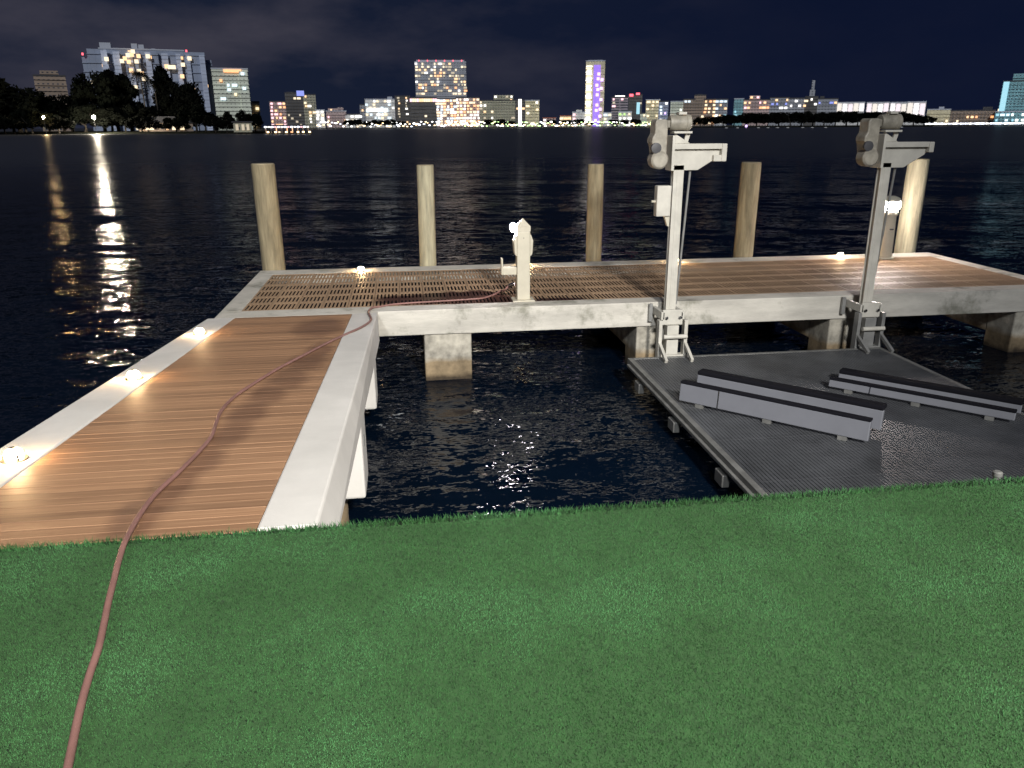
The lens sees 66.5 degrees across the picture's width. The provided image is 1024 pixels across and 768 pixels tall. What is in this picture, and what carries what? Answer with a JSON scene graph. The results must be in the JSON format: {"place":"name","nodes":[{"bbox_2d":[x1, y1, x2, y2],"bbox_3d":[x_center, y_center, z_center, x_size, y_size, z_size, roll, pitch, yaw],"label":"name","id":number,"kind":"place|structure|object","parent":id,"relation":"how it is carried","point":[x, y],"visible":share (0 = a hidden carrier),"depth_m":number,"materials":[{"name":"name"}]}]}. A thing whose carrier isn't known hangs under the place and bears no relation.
{"place":"outdoors","nodes":[
{"label":"outdoors","id":0,"kind":"place"},
{"bbox_2d":[32,70,70,130],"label":"apartment tower","id":1,"kind":"structure","parent":0,"point":[48,83],"depth_m":736.97,"materials":[{"name":"grey concrete"}]},
{"bbox_2d":[0,130,270,133],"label":"island","id":2,"kind":"structure","parent":0,"point":[138,132],"depth_m":408.41,"materials":[{"name":"black soil"}]},
{"bbox_2d":[0,77,38,122],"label":"tree","id":3,"kind":"object","parent":2,"relation":"on","point":[25,104],"visible":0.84,"depth_m":404.34,"materials":[{"name":"green plant"}]},
{"bbox_2d":[2,84,47,131],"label":"tree","id":4,"kind":"object","parent":2,"relation":"on","point":[39,98],"visible":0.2,"depth_m":424.28,"materials":[{"name":"green plant"}]},
{"bbox_2d":[8,107,58,132],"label":"tree","id":5,"kind":"object","parent":2,"relation":"on","point":[34,118],"visible":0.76,"depth_m":398.41,"materials":[{"name":"green plant"}]},
{"bbox_2d":[41,116,75,132],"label":"tree","id":6,"kind":"object","parent":2,"relation":"on","point":[57,122],"visible":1,"depth_m":393.78,"materials":[{"name":"green plant"}]},
{"bbox_2d":[40,107,83,131],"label":"tree","id":7,"kind":"object","parent":2,"relation":"on","point":[50,110],"visible":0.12,"depth_m":426.91,"materials":[{"name":"green plant"}]},
{"bbox_2d":[44,94,85,131],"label":"tree","id":8,"kind":"object","parent":2,"relation":"on","point":[56,104],"visible":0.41,"depth_m":435.06,"materials":[{"name":"green plant"}]},
{"bbox_2d":[57,103,99,131],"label":"tree","id":9,"kind":"object","parent":2,"relation":"on","point":[76,113],"visible":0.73,"depth_m":414.51,"materials":[{"name":"green plant"}]},
{"bbox_2d":[69,70,121,131],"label":"tree","id":10,"kind":"object","parent":2,"relation":"on","point":[84,92],"visible":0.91,"depth_m":429.69,"materials":[{"name":"green plant"}]},
{"bbox_2d":[86,106,123,131],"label":"tree","id":11,"kind":"object","parent":2,"relation":"on","point":[101,114],"visible":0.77,"depth_m":414.18,"materials":[{"name":"green plant"}]},
{"bbox_2d":[95,68,130,131],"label":"tree","id":12,"kind":"object","parent":2,"relation":"on","point":[114,79],"visible":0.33,"depth_m":437.55,"materials":[{"name":"green plant"}]},
{"bbox_2d":[105,105,144,131],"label":"tree","id":13,"kind":"object","parent":2,"relation":"on","point":[127,113],"visible":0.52,"depth_m":423.23,"materials":[{"name":"green plant"}]},
{"bbox_2d":[119,73,143,131],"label":"tree","id":14,"kind":"object","parent":2,"relation":"on","point":[124,82],"visible":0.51,"depth_m":445.43,"materials":[{"name":"green plant"}]},
{"bbox_2d":[118,115,160,131],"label":"tree","id":15,"kind":"object","parent":2,"relation":"on","point":[136,120],"visible":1,"depth_m":405.10,"materials":[{"name":"green plant"}]},
{"bbox_2d":[118,104,162,131],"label":"tree","id":16,"kind":"object","parent":2,"relation":"on","point":[141,109],"visible":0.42,"depth_m":430.37,"materials":[{"name":"green plant"}]},
{"bbox_2d":[126,69,157,131],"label":"palm tree","id":17,"kind":"object","parent":2,"relation":"on","point":[142,74],"visible":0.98,"depth_m":426.88,"materials":[{"name":"green plant"}]},
{"bbox_2d":[81,42,217,130],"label":"condominium","id":18,"kind":"structure","parent":2,"relation":"on","point":[181,67],"depth_m":766.47,"materials":[{"name":"grey concrete"}]},
{"bbox_2d":[144,80,165,114],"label":"palm tree","id":19,"kind":"object","parent":2,"relation":"on","point":[155,83],"visible":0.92,"depth_m":434.69,"materials":[{"name":"green plant"}]},
{"bbox_2d":[136,116,193,131],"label":"island house","id":20,"kind":"structure","parent":2,"relation":"on","point":[159,118],"depth_m":436.50,"materials":[{"name":"grey"}]},
{"bbox_2d":[148,64,184,114],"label":"tree","id":21,"kind":"object","parent":2,"relation":"on","point":[161,75],"visible":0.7,"depth_m":436.85,"materials":[{"name":"green plant"}]},
{"bbox_2d":[160,116,191,131],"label":"tree","id":22,"kind":"object","parent":2,"relation":"on","point":[180,122],"visible":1,"depth_m":412.99,"materials":[{"name":"green plant"}]},
{"bbox_2d":[152,80,204,115],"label":"tree","id":23,"kind":"object","parent":2,"relation":"on","point":[187,94],"visible":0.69,"depth_m":439.76,"materials":[{"name":"green plant"}]},
{"bbox_2d":[174,103,207,130],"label":"tree","id":24,"kind":"object","parent":2,"relation":"on","point":[195,113],"visible":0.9,"depth_m":418.76,"materials":[{"name":"green plant"}]},
{"bbox_2d":[202,115,223,132],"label":"tree","id":25,"kind":"object","parent":2,"relation":"on","point":[207,120],"visible":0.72,"depth_m":380.78,"materials":[{"name":"green plant"}]},
{"bbox_2d":[211,119,233,132],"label":"tree","id":26,"kind":"object","parent":2,"relation":"on","point":[220,123],"visible":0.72,"depth_m":355.16,"materials":[{"name":"green plant"}]},
{"bbox_2d":[211,68,253,129],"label":"apartment block","id":27,"kind":"structure","parent":2,"relation":"on","point":[231,89],"depth_m":798.32,"materials":[{"name":"grey concrete"}]},
{"bbox_2d":[223,109,250,132],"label":"tree","id":28,"kind":"object","parent":2,"relation":"on","point":[228,118],"visible":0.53,"depth_m":367.14,"materials":[{"name":"green plant"}]},
{"bbox_2d":[231,121,252,131],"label":"boathouse","id":29,"kind":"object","parent":2,"relation":"on","point":[242,126],"visible":1,"depth_m":356.36,"materials":[{"name":"grey"}]},
{"bbox_2d":[241,113,263,132],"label":"tree","id":30,"kind":"object","parent":2,"relation":"on","point":[256,119],"visible":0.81,"depth_m":363.53,"materials":[{"name":"green plant"}]},
{"bbox_2d":[251,101,261,129],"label":"house block","id":31,"kind":"structure","parent":2,"relation":"on","point":[255,107],"depth_m":864.70,"materials":[{"name":"grey"}]},
{"bbox_2d":[0,125,1023,524],"bbox_3d":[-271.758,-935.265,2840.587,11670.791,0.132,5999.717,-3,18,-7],"label":"water","id":32,"kind":"structure","parent":0,"point":[120,253],"depth_m":21.23,"materials":[{"name":"liquid"}]},
{"bbox_2d":[0,313,379,548],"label":"walkway","id":33,"kind":"structure","parent":32,"relation":"in","point":[285,446],"depth_m":4.69,"materials":[{"name":"brown wood"}]},
{"bbox_2d":[0,446,28,463],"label":"marker light","id":34,"kind":"object","parent":33,"relation":"on","point":[12,455],"visible":1,"depth_m":4.30,"materials":[{"name":"white plastic"}]},
{"bbox_2d":[124,369,142,380],"bbox_3d":[-3.025,-0.077,6.240,0.136,0.078,0.136,-3,18,-7],"label":"marker light","id":35,"kind":"object","parent":33,"relation":"on","point":[133,375],"visible":1,"depth_m":6.21,"materials":[{"name":"white plastic"}]},
{"bbox_2d":[251,163,285,270],"bbox_3d":[-3.870,-1.508,12.831,0.381,4.081,0.367,-3,18,-7],"label":"mooring piling","id":36,"kind":"object","parent":32,"relation":"in","point":[268,214],"visible":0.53,"depth_m":12.31,"materials":[{"name":"brown wood"}]},
{"bbox_2d":[264,125,311,133],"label":"pavilion","id":37,"kind":"structure","parent":32,"relation":"in","point":[287,126],"depth_m":340.71,"materials":[{"name":"grey"}]},
{"bbox_2d":[417,164,435,265],"bbox_3d":[-1.389,-1.581,13.084,0.297,4.036,0.284,-3,18,-7],"label":"mooring piling","id":38,"kind":"object","parent":32,"relation":"in","point":[426,213],"visible":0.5,"depth_m":12.60,"materials":[{"name":"brown wood"}]},
{"bbox_2d":[586,164,603,261],"bbox_3d":[1.386,-1.699,13.427,0.270,4.016,0.270,-3,18,-7],"label":"mooring piling","id":39,"kind":"object","parent":32,"relation":"in","point":[594,218],"visible":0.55,"depth_m":12.94,"materials":[{"name":"brown wood"}]},
{"bbox_2d":[214,252,1023,380],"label":"dock","id":40,"kind":"object","parent":32,"relation":"in","point":[803,295],"visible":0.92,"depth_m":10.77,"materials":[{"name":"wood"}]},
{"bbox_2d":[63,282,515,767],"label":"garden hose","id":41,"kind":"object","parent":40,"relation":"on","point":[78,718],"visible":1,"depth_m":3.08,"materials":[{"name":"rubber"}]},
{"bbox_2d":[501,218,534,301],"bbox_3d":[0.070,-1.604,10.095,0.430,1.059,0.250,-3,18,-7],"label":"power pedestal","id":42,"kind":"object","parent":40,"relation":"on","point":[522,240],"visible":1,"depth_m":10.04,"materials":[{"name":"white plastic"}]},
{"bbox_2d":[647,112,726,347],"bbox_3d":[2.080,-0.988,9.922,0.932,4.660,0.416,-3,18,-7],"label":"lift post","id":43,"kind":"object","parent":40,"relation":"attached to","point":[675,154],"visible":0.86,"depth_m":9.32,"materials":[{"name":"white metal"}]},
{"bbox_2d":[627,311,1023,497],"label":"lift platform","id":44,"kind":"structure","parent":43,"relation":"attached to","point":[907,444],"depth_m":7.43,"materials":[{"name":"metal"}]},
{"bbox_2d":[679,368,886,440],"bbox_3d":[2.647,0.195,7.790,1.898,0.276,0.505,13,23,36],"label":"boat bunk","id":45,"kind":"object","parent":44,"relation":"on","point":[843,417],"visible":1,"depth_m":7.65,"materials":[{"name":"grey metal"}]},
{"bbox_2d":[829,367,1023,420],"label":"boat bunk","id":46,"kind":"object","parent":44,"relation":"on","point":[988,405],"visible":1,"depth_m":8.11,"materials":[{"name":"grey metal"}]},
{"bbox_2d":[840,111,934,344],"bbox_3d":[4.711,-1.111,10.254,0.932,4.660,0.416,-3,18,-7],"label":"lift post","id":47,"kind":"object","parent":40,"relation":"attached to","point":[884,153],"visible":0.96,"depth_m":9.66,"materials":[{"name":"white metal"}]},
{"bbox_2d":[879,196,901,259],"bbox_3d":[6.313,-2.639,13.156,0.345,1.039,0.330,-3,18,-7],"label":"power pedestal","id":48,"kind":"object","parent":40,"relation":"on","point":[889,233],"visible":0.53,"depth_m":13.06,"materials":[{"name":"white plastic"}]},
{"bbox_2d":[733,162,761,257],"bbox_3d":[4.047,-1.843,13.820,0.343,4.016,0.338,-3,18,-7],"label":"mooring piling","id":49,"kind":"object","parent":32,"relation":"in","point":[749,185],"visible":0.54,"depth_m":13.31,"materials":[{"name":"brown wood"}]},
{"bbox_2d":[692,126,932,127],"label":"islet","id":50,"kind":"object","parent":32,"relation":"in","point":[806,126],"visible":0.35,"depth_m":806.30,"materials":[{"name":"black soil"}]},
{"bbox_2d":[712,114,734,126],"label":"tree","id":51,"kind":"object","parent":50,"relation":"on","point":[723,119],"visible":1,"depth_m":834.42,"materials":[{"name":"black plant"}]},
{"bbox_2d":[728,114,745,126],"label":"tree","id":52,"kind":"object","parent":50,"relation":"on","point":[739,118],"visible":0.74,"depth_m":840.31,"materials":[{"name":"black plant"}]},
{"bbox_2d":[744,112,771,125],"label":"tree","id":53,"kind":"object","parent":50,"relation":"on","point":[752,117],"visible":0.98,"depth_m":825.45,"materials":[{"name":"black plant"}]},
{"bbox_2d":[774,111,802,125],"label":"tree","id":54,"kind":"object","parent":50,"relation":"on","point":[784,118],"visible":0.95,"depth_m":817.40,"materials":[{"name":"black plant"}]},
{"bbox_2d":[787,112,813,125],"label":"tree","id":55,"kind":"object","parent":50,"relation":"on","point":[807,118],"visible":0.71,"depth_m":819.29,"materials":[{"name":"black plant"}]},
{"bbox_2d":[812,113,838,125],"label":"tree","id":56,"kind":"object","parent":50,"relation":"on","point":[817,117],"visible":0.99,"depth_m":805.99,"materials":[{"name":"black plant"}]},
{"bbox_2d":[825,111,847,125],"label":"tree","id":57,"kind":"object","parent":50,"relation":"on","point":[838,113],"visible":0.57,"depth_m":812.11,"materials":[{"name":"black plant"}]},
{"bbox_2d":[839,111,871,125],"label":"tree","id":58,"kind":"object","parent":50,"relation":"on","point":[853,117],"visible":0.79,"depth_m":796.80,"materials":[{"name":"black plant"}]},
{"bbox_2d":[899,111,916,125],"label":"tree","id":59,"kind":"object","parent":50,"relation":"on","point":[908,117],"visible":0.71,"depth_m":785.29,"materials":[{"name":"black plant"}]},
{"bbox_2d":[914,115,937,125],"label":"tree","id":60,"kind":"object","parent":50,"relation":"on","point":[927,119],"visible":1,"depth_m":771.45,"materials":[{"name":"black plant"}]},
{"bbox_2d":[894,158,929,252],"bbox_3d":[7.173,-2.058,14.394,0.362,4.031,0.358,-3,18,-7],"label":"mooring piling","id":61,"kind":"object","parent":32,"relation":"in","point":[911,205],"visible":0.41,"depth_m":13.90,"materials":[{"name":"brown wood"}]},
{"bbox_2d":[0,475,1023,767],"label":"lawn","id":62,"kind":"structure","parent":0,"point":[488,729],"depth_m":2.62,"materials":[{"name":"green plant"}]},
{"bbox_2d":[0,0,1023,128],"label":"sky","id":63,"kind":"structure","parent":0,"point":[948,54],"materials":[{"name":"blue"}]},
{"bbox_2d":[262,124,1011,128],"bbox_3d":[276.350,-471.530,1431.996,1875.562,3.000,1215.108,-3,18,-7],"label":"shore","id":64,"kind":"structure","parent":0,"point":[612,126],"depth_m":1085.31,"materials":[{"name":"grey soil"}]},
{"bbox_2d":[269,101,287,127],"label":"apartment block","id":65,"kind":"structure","parent":64,"relation":"on","point":[278,115],"depth_m":1117.94,"materials":[{"name":"pink concrete"}]},
{"bbox_2d":[284,91,305,127],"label":"office tower","id":66,"kind":"structure","parent":64,"relation":"on","point":[295,108],"depth_m":1122.00,"materials":[{"name":"grey"}]},
{"bbox_2d":[303,94,316,127],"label":"office tower","id":67,"kind":"structure","parent":64,"relation":"on","point":[309,101],"depth_m":1127.46,"materials":[{"name":"grey"}]},
{"bbox_2d":[315,109,325,127],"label":"building","id":68,"kind":"structure","parent":64,"relation":"on","point":[320,115],"depth_m":1134.10,"materials":[{"name":"grey"}]},
{"bbox_2d":[326,107,346,127],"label":"building","id":69,"kind":"structure","parent":64,"relation":"on","point":[336,115],"depth_m":1138.75,"materials":[{"name":"pink"}]},
{"bbox_2d":[345,114,361,127],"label":"building","id":70,"kind":"structure","parent":64,"relation":"on","point":[352,116],"depth_m":1143.16,"materials":[{"name":"grey"}]},
{"bbox_2d":[359,104,366,127],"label":"tower","id":71,"kind":"structure","parent":64,"relation":"on","point":[363,111],"depth_m":1143.53,"materials":[{"name":"grey concrete"}]},
{"bbox_2d":[364,97,395,127],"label":"office block","id":72,"kind":"structure","parent":64,"relation":"on","point":[381,109],"depth_m":1146.11,"materials":[{"name":"grey"}]},
{"bbox_2d":[395,96,410,127],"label":"apartment block","id":73,"kind":"structure","parent":64,"relation":"on","point":[402,108],"depth_m":1150.61,"materials":[{"name":"grey"}]},
{"bbox_2d":[409,97,436,126],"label":"apartment block","id":74,"kind":"structure","parent":64,"relation":"on","point":[423,109],"depth_m":1154.70,"materials":[{"name":"grey"}]},
{"bbox_2d":[414,60,466,97],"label":"office tower","id":75,"kind":"structure","parent":64,"relation":"on","point":[441,78],"depth_m":1198.45,"materials":[{"name":"grey"}]},
{"bbox_2d":[435,98,456,126],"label":"hotel","id":76,"kind":"structure","parent":64,"relation":"on","point":[446,109],"depth_m":1157.49,"materials":[{"name":"grey"}]},
{"bbox_2d":[455,97,479,126],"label":"hotel","id":77,"kind":"structure","parent":64,"relation":"on","point":[468,112],"depth_m":1159.21,"materials":[{"name":"grey"}]},
{"bbox_2d":[479,95,514,126],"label":"apartment block","id":78,"kind":"structure","parent":64,"relation":"on","point":[500,107],"depth_m":1160.24,"materials":[{"name":"grey"}]},
{"bbox_2d":[515,99,524,126],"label":"slender tower","id":79,"kind":"structure","parent":64,"relation":"on","point":[520,109],"depth_m":1161.28,"materials":[{"name":"grey"}]},
{"bbox_2d":[525,100,539,126],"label":"apartment block","id":80,"kind":"structure","parent":64,"relation":"on","point":[531,112],"depth_m":1161.73,"materials":[{"name":"grey concrete"}]},
{"bbox_2d":[572,110,585,126],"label":"house","id":81,"kind":"structure","parent":64,"relation":"on","point":[578,114],"depth_m":1159.61,"materials":[{"name":"grey"}]},
{"bbox_2d":[585,60,605,126],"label":"skyscraper","id":82,"kind":"structure","parent":64,"relation":"on","point":[594,90],"depth_m":1145.92,"materials":[{"name":"purple"}]},
{"bbox_2d":[603,112,611,125],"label":"building","id":83,"kind":"structure","parent":64,"relation":"on","point":[607,116],"depth_m":1156.18,"materials":[{"name":"grey"}]},
{"bbox_2d":[611,95,627,125],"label":"office tower","id":84,"kind":"structure","parent":64,"relation":"on","point":[619,103],"depth_m":1148.74,"materials":[{"name":"grey"}]},
{"bbox_2d":[618,111,631,125],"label":"building","id":85,"kind":"structure","parent":64,"relation":"on","point":[624,115],"depth_m":1124.18,"materials":[{"name":"grey"}]},
{"bbox_2d":[628,93,642,125],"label":"office tower","id":86,"kind":"structure","parent":64,"relation":"on","point":[635,104],"depth_m":1145.61,"materials":[{"name":"grey"}]},
{"bbox_2d":[645,99,659,125],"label":"apartment block","id":87,"kind":"structure","parent":64,"relation":"on","point":[652,108],"depth_m":1143.79,"materials":[{"name":"grey"}]},
{"bbox_2d":[658,101,668,119],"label":"apartment block","id":88,"kind":"structure","parent":64,"relation":"on","point":[663,110],"depth_m":1141.69,"materials":[{"name":"grey"}]},
{"bbox_2d":[670,101,683,114],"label":"apartment block","id":89,"kind":"structure","parent":64,"relation":"on","point":[676,106],"depth_m":1137.27,"materials":[{"name":"grey"}]},
{"bbox_2d":[683,99,695,125],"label":"apartment block","id":90,"kind":"structure","parent":64,"relation":"on","point":[688,106],"depth_m":1133.89,"materials":[{"name":"grey concrete"}]},
{"bbox_2d":[693,94,705,125],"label":"apartment tower","id":91,"kind":"structure","parent":64,"relation":"on","point":[699,106],"depth_m":1130.39,"materials":[{"name":"brown"}]},
{"bbox_2d":[703,99,715,125],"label":"apartment block","id":92,"kind":"structure","parent":64,"relation":"on","point":[709,108],"depth_m":1127.95,"materials":[{"name":"brown concrete"}]},
{"bbox_2d":[714,99,727,125],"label":"apartment block","id":93,"kind":"structure","parent":64,"relation":"on","point":[721,106],"depth_m":1124.37,"materials":[{"name":"grey concrete"}]},
{"bbox_2d":[732,98,743,125],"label":"apartment block","id":94,"kind":"structure","parent":64,"relation":"on","point":[738,106],"depth_m":1118.50,"materials":[{"name":"teal glass"}]},
{"bbox_2d":[742,95,769,125],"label":"apartment block","id":95,"kind":"structure","parent":64,"relation":"on","point":[755,104],"depth_m":1112.21,"materials":[{"name":"brown"}]},
{"bbox_2d":[768,97,789,125],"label":"apartment block","id":96,"kind":"structure","parent":64,"relation":"on","point":[779,104],"depth_m":1102.96,"materials":[{"name":"grey"}]},
{"bbox_2d":[786,98,808,125],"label":"apartment block","id":97,"kind":"structure","parent":64,"relation":"on","point":[797,105],"depth_m":1096.08,"materials":[{"name":"grey"}]},
{"bbox_2d":[803,80,818,124],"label":"spire building","id":98,"kind":"structure","parent":64,"relation":"on","point":[811,104],"depth_m":1089.55,"materials":[{"name":"grey"}]},
{"bbox_2d":[815,96,838,124],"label":"apartment block","id":99,"kind":"structure","parent":64,"relation":"on","point":[826,105],"depth_m":1083.62,"materials":[{"name":"grey"}]},
{"bbox_2d":[836,102,864,124],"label":"lit block","id":100,"kind":"structure","parent":64,"relation":"on","point":[850,106],"depth_m":1073.47,"materials":[{"name":"grey concrete"}]},
{"bbox_2d":[866,102,889,112],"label":"lit block","id":101,"kind":"structure","parent":64,"relation":"on","point":[881,107],"depth_m":1059.92,"materials":[{"name":"grey"}]},
{"bbox_2d":[889,102,907,124],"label":"lit block","id":102,"kind":"structure","parent":64,"relation":"on","point":[898,106],"depth_m":1049.93,"materials":[{"name":"grey"}]},
{"bbox_2d":[904,101,926,124],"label":"lit block","id":103,"kind":"structure","parent":64,"relation":"on","point":[916,107],"depth_m":1041.82,"materials":[{"name":"grey concrete"}]},
{"bbox_2d":[925,107,950,124],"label":"apartment block","id":104,"kind":"structure","parent":64,"relation":"on","point":[941,114],"depth_m":1032.85,"materials":[{"name":"grey"}]},
{"bbox_2d":[949,107,995,124],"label":"apartment block","id":105,"kind":"structure","parent":64,"relation":"on","point":[986,115],"depth_m":1015.78,"materials":[{"name":"brown"}]},
{"bbox_2d":[993,111,1023,124],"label":"podium","id":106,"kind":"object","parent":64,"relation":"on","point":[1009,116],"visible":0.98,"depth_m":984.88,"materials":[{"name":"teal"}]},
{"bbox_2d":[998,73,1023,110],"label":"skyscraper","id":107,"kind":"structure","parent":64,"relation":"on","point":[1012,96],"depth_m":988.66,"materials":[{"name":"teal glass"}]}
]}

